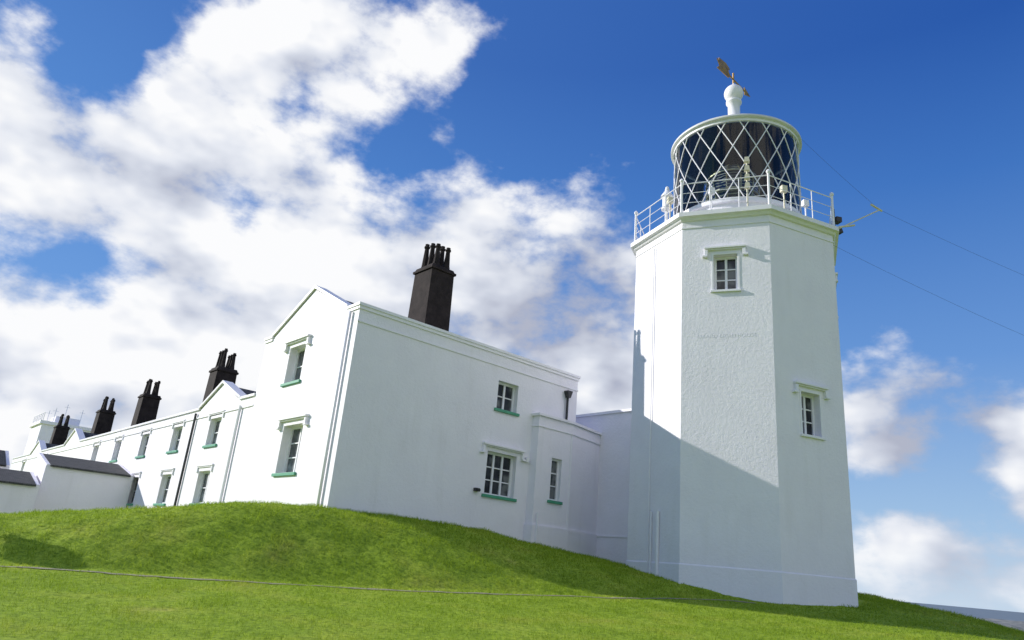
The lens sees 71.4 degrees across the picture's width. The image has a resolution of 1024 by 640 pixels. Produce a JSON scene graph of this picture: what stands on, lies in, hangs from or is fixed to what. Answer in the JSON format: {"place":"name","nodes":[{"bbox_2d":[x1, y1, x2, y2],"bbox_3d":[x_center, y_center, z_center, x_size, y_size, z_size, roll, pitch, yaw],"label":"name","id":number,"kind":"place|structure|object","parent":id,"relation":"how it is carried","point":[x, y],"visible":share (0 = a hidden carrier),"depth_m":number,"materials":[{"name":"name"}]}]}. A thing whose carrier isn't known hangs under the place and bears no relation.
{"place":"outdoors","nodes":[
{"label":"outdoors","id":0,"kind":"place"},
{"bbox_2d":[1,566,753,602],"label":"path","id":1,"kind":"structure","parent":0,"point":[348,587],"depth_m":14.11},
{"bbox_2d":[0,499,1023,639],"bbox_3d":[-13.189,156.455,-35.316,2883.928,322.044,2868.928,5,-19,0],"label":"ground","id":2,"kind":"structure","parent":0,"point":[304,537],"depth_m":14.30,"materials":[{"name":"green plant"}]},
{"bbox_2d":[0,450,9,468],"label":"outbuilding","id":3,"kind":"structure","parent":2,"relation":"on","point":[4,460],"depth_m":34.05,"materials":[{"name":"stone"}]},
{"bbox_2d":[0,468,39,513],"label":"outbuilding","id":4,"kind":"structure","parent":2,"relation":"on","point":[19,490],"depth_m":29.57,"materials":[{"name":"paint"}]},
{"bbox_2d":[10,414,69,471],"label":"terraced house","id":5,"kind":"structure","parent":2,"relation":"on","point":[26,462],"depth_m":56.58,"materials":[{"name":"white paint"}]},
{"bbox_2d":[23,407,91,454],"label":"distant tower","id":6,"kind":"structure","parent":2,"relation":"on","point":[41,429],"depth_m":70.00,"materials":[{"name":"white paint"}]},
{"bbox_2d":[33,453,133,511],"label":"outbuilding","id":7,"kind":"structure","parent":2,"relation":"on","point":[72,483],"depth_m":31.80,"materials":[{"name":"paint"}]},
{"bbox_2d":[57,379,161,464],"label":"terraced house","id":8,"kind":"structure","parent":2,"relation":"on","point":[101,442],"depth_m":41.71,"materials":[{"name":"white paint"}]},
{"bbox_2d":[92,440,101,460],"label":"window","id":9,"kind":"structure","parent":8,"relation":"in","point":[98,440],"depth_m":40.52,"materials":[{"name":"white glass"}]},
{"bbox_2d":[108,434,123,462],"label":"window","id":10,"kind":"structure","parent":8,"relation":"in","point":[118,436],"depth_m":37.24,"materials":[{"name":"white glass"}]},
{"bbox_2d":[123,348,255,508],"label":"terraced house","id":11,"kind":"structure","parent":2,"relation":"on","point":[190,457],"depth_m":28.48,"materials":[{"name":"white paint"}]},
{"bbox_2d":[126,471,141,505],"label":"window","id":12,"kind":"structure","parent":11,"relation":"in","point":[139,472],"depth_m":33.27,"materials":[{"name":"white glass"}]},
{"bbox_2d":[135,427,152,458],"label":"window","id":13,"kind":"structure","parent":11,"relation":"in","point":[147,437],"depth_m":33.94,"materials":[{"name":"white glass"}]},
{"bbox_2d":[153,468,174,505],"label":"window","id":14,"kind":"structure","parent":11,"relation":"in","point":[168,478],"depth_m":30.02,"materials":[{"name":"white glass"}]},
{"bbox_2d":[166,419,185,453],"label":"window","id":15,"kind":"structure","parent":11,"relation":"in","point":[175,450],"depth_m":30.70,"materials":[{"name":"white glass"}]},
{"bbox_2d":[189,463,213,505],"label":"window","id":16,"kind":"structure","parent":11,"relation":"in","point":[205,479],"depth_m":26.95,"materials":[{"name":"white glass"}]},
{"bbox_2d":[202,410,225,447],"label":"window","id":17,"kind":"structure","parent":11,"relation":"in","point":[217,422],"depth_m":27.61,"materials":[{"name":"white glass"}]},
{"bbox_2d":[234,243,601,556],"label":"house","id":18,"kind":"structure","parent":2,"relation":"on","point":[421,411],"depth_m":22.82,"materials":[{"name":"white paint"}]},
{"bbox_2d":[271,413,308,476],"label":"window","id":19,"kind":"structure","parent":18,"relation":"in","point":[296,432],"depth_m":22.37,"materials":[{"name":"white glass"}]},
{"bbox_2d":[280,333,311,386],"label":"window","id":20,"kind":"structure","parent":18,"relation":"in","point":[300,355],"depth_m":23.83,"materials":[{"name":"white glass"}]},
{"bbox_2d":[480,442,525,501],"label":"window","id":21,"kind":"structure","parent":18,"relation":"in","point":[499,467],"depth_m":23.79,"materials":[{"name":"clear glass"}]},
{"bbox_2d":[494,382,519,416],"bbox_3d":[-0.209,2.700,24.502,1.043,1.070,0.961,5,-19,0],"label":"window","id":22,"kind":"structure","parent":18,"relation":"in","point":[505,398],"depth_m":24.66,"materials":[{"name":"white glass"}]},
{"bbox_2d":[547,458,562,504],"bbox_3d":[1.394,5.634,24.913,0.700,1.540,0.502,21,-24,-38],"label":"window","id":23,"kind":"structure","parent":18,"relation":"in","point":[555,463],"depth_m":24.95,"materials":[{"name":"white glass"}]},
{"bbox_2d":[576,408,631,563],"bbox_3d":[3.658,7.481,28.364,3.270,6.900,6.950,21,-24,-38],"label":"passage","id":24,"kind":"object","parent":2,"relation":"on","point":[613,427],"visible":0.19,"depth_m":26.40,"materials":[{"name":"white paint"}]},
{"bbox_2d":[626,58,882,607],"bbox_3d":[7.894,-0.192,25.075,6.911,20.950,7.146,13,-20,-21],"label":"lighthouse","id":25,"kind":"object","parent":2,"relation":"on","point":[739,481],"visible":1,"depth_m":21.68,"materials":[{"name":"white paint"}]},
{"bbox_2d":[702,244,747,292],"bbox_3d":[6.799,-1.532,22.638,1.400,1.550,0.670,-2,-20,21],"label":"window","id":26,"kind":"structure","parent":25,"relation":"in","point":[724,278],"depth_m":22.63,"materials":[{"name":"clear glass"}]},
{"bbox_2d":[792,380,830,439],"bbox_3d":[8.754,2.749,21.238,1.400,1.610,0.670,13,-20,-21],"label":"window","id":27,"kind":"structure","parent":25,"relation":"in","point":[806,401],"depth_m":21.23,"materials":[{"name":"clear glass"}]},
{"bbox_2d":[835,272,837,294],"bbox_3d":[11.014,-1.218,24.296,0.140,0.350,1.400,-2,-20,21],"label":"window","id":28,"kind":"structure","parent":25,"relation":"in","point":[836,273],"depth_m":23.76,"materials":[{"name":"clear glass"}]},
{"bbox_2d":[841,249,1019,333],"bbox_3d":[22.139,1.063,27.828,25.714,1.812,0.007,13,-20,-21],"label":"overhead wire","id":29,"kind":"object","parent":25,"relation":"attached to","point":[925,290],"visible":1,"depth_m":24.82,"materials":[{"name":"black metal"}]},
{"bbox_2d":[883,211,1019,273],"bbox_3d":[23.727,-0.645,28.113,24.422,1.480,0.007,12,-20,-19],"label":"overhead wire","id":30,"kind":"object","parent":25,"relation":"attached to","point":[947,241],"visible":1,"depth_m":25.21,"materials":[{"name":"black metal"}]},
{"bbox_2d":[0,0,1023,612],"label":"sky","id":31,"kind":"structure","parent":0,"point":[177,177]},
{"bbox_2d":[909,602,1023,620],"bbox_3d":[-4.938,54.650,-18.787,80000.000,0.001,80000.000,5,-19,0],"label":"sea","id":32,"kind":"structure","parent":0,"point":[994,614],"depth_m":9000.42,"materials":[{"name":"liquid"}]},
{"bbox_2d":[976,618,1023,630],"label":"headland","id":33,"kind":"structure","parent":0,"point":[1019,625],"depth_m":349.47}
]}

